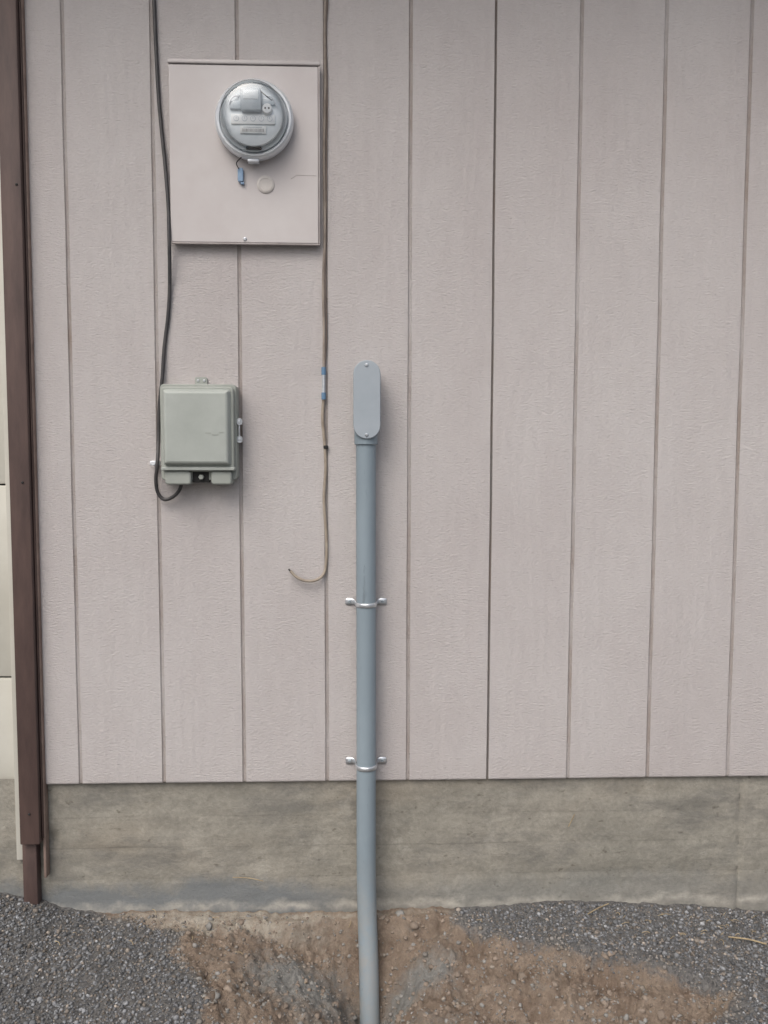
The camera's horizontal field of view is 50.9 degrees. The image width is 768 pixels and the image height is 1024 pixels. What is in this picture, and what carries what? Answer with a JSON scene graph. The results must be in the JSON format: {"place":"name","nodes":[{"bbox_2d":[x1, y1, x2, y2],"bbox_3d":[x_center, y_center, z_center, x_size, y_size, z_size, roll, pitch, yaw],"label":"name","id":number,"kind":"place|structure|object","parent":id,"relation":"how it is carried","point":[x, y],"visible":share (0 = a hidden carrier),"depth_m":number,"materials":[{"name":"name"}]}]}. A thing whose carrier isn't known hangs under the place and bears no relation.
{"place":"outdoors","nodes":[
{"label":"outdoors","id":0,"kind":"place"},
{"bbox_2d":[0,180,22,859],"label":"door stop","id":1,"kind":"object","parent":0,"point":[11,615],"depth_m":1.96,"materials":[{"name":"white wood"}]},
{"bbox_2d":[0,892,767,1023],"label":"ground","id":2,"kind":"structure","parent":0,"point":[433,925],"depth_m":1.88,"materials":[{"name":"brown soil"}]},
{"bbox_2d":[22,844,41,904],"bbox_3d":[-0.879,0.939,2.025,0.036,0.246,0.042,0,4,-2],"label":"jamb post","id":3,"kind":"object","parent":2,"relation":"on","point":[32,880],"visible":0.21,"depth_m":2.00,"materials":[{"name":"brown wood"}]},
{"bbox_2d":[0,776,767,913],"bbox_3d":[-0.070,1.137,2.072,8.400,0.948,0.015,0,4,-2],"label":"foundation","id":4,"kind":"object","parent":2,"relation":"on","point":[115,848],"visible":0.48,"depth_m":2.05,"materials":[{"name":"concrete"}]},
{"bbox_2d":[0,894,767,1023],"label":"gravel","id":5,"kind":"structure","parent":2,"relation":"on","point":[595,937],"depth_m":1.87,"materials":[{"name":"grey gravel"}]},
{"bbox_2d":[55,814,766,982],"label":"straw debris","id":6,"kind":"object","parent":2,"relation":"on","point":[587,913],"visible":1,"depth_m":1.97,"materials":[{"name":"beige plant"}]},
{"bbox_2d":[101,910,739,1023],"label":"soil clods","id":7,"kind":"object","parent":2,"relation":"on","point":[520,975],"visible":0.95,"depth_m":1.86,"materials":[{"name":"soil"}]},
{"bbox_3d":[-4.292,-0.495,4.834,0.150,3.000,5.950,0,4,-2],"label":"garage","id":8,"kind":"object","parent":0,"visible":0},
{"bbox_2d":[0,677,13,778],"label":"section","id":9,"kind":"object","parent":8,"relation":"attached to","point":[6,748],"depth_m":2.02,"materials":[{"name":"beige paint"}]},
{"bbox_2d":[0,485,10,675],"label":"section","id":10,"kind":"object","parent":9,"relation":"on","point":[5,659],"depth_m":2.00,"materials":[{"name":"beige paint"}]},
{"bbox_2d":[0,318,4,483],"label":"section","id":11,"kind":"object","parent":10,"relation":"on","point":[2,465],"depth_m":1.97,"materials":[{"name":"beige paint"}]},
{"bbox_3d":[3.968,-0.498,5.150,0.122,3.000,5.879,0,4,-2],"label":"end wall","id":12,"kind":"object","parent":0,"visible":0},
{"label":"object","id":13,"kind":"object","parent":12,"relation":"attached to","visible":0},
{"bbox_2d":[0,0,43,844],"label":"door jamb trim","id":14,"kind":"structure","parent":13,"relation":"attached to","point":[18,361],"depth_m":1.91,"materials":[{"name":"wood"}]},
{"bbox_2d":[24,0,767,783],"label":"siding","id":15,"kind":"object","parent":13,"relation":"attached to","point":[546,272],"visible":0.96,"depth_m":1.96,"materials":[{"name":"paint"}]},
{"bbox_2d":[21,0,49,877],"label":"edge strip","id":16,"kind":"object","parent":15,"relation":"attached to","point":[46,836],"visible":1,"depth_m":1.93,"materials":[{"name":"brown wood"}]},
{"bbox_2d":[152,0,182,500],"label":"phone cable","id":17,"kind":"object","parent":15,"relation":"attached to","point":[173,496],"visible":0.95,"depth_m":1.90,"materials":[{"name":"black rubber"}]},
{"bbox_2d":[150,377,242,484],"bbox_3d":[-0.448,-0.194,1.913,0.223,0.256,0.077,0,4,-2],"label":"telephone junction box","id":18,"kind":"object","parent":15,"relation":"attached to","point":[201,423],"visible":0.98,"depth_m":1.88,"materials":[{"name":"grey plastic"}]},
{"bbox_2d":[167,59,319,245],"bbox_3d":[-0.327,-0.842,1.898,0.354,0.419,0.024,0,4,-2],"label":"electric meter box","id":19,"kind":"object","parent":15,"relation":"attached to","point":[275,200],"visible":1,"depth_m":1.89,"materials":[{"name":"beige metal"}]},
{"bbox_2d":[215,78,293,184],"bbox_3d":[-0.299,-0.881,1.850,0.181,0.232,0.078,0,4,-2],"label":"electric meter","id":20,"kind":"object","parent":19,"relation":"attached to","point":[254,120],"visible":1,"depth_m":1.85,"materials":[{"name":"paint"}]},
{"bbox_2d":[243,89,257,98],"bbox_3d":[-0.301,-0.944,1.823,0.034,0.020,0.001,0,4,-2],"label":"display window","id":21,"kind":"structure","parent":20,"relation":"in","point":[247,94],"depth_m":1.82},
{"bbox_2d":[288,0,327,582],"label":"ground wire","id":22,"kind":"object","parent":15,"relation":"attached to","point":[324,305],"visible":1,"depth_m":1.93,"materials":[{"name":"metal"}]},
{"bbox_2d":[345,360,386,1023],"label":"electrical conduit","id":23,"kind":"object","parent":15,"relation":"attached to","point":[366,399],"visible":1,"depth_m":1.94,"materials":[{"name":"grey plastic"}]}
]}

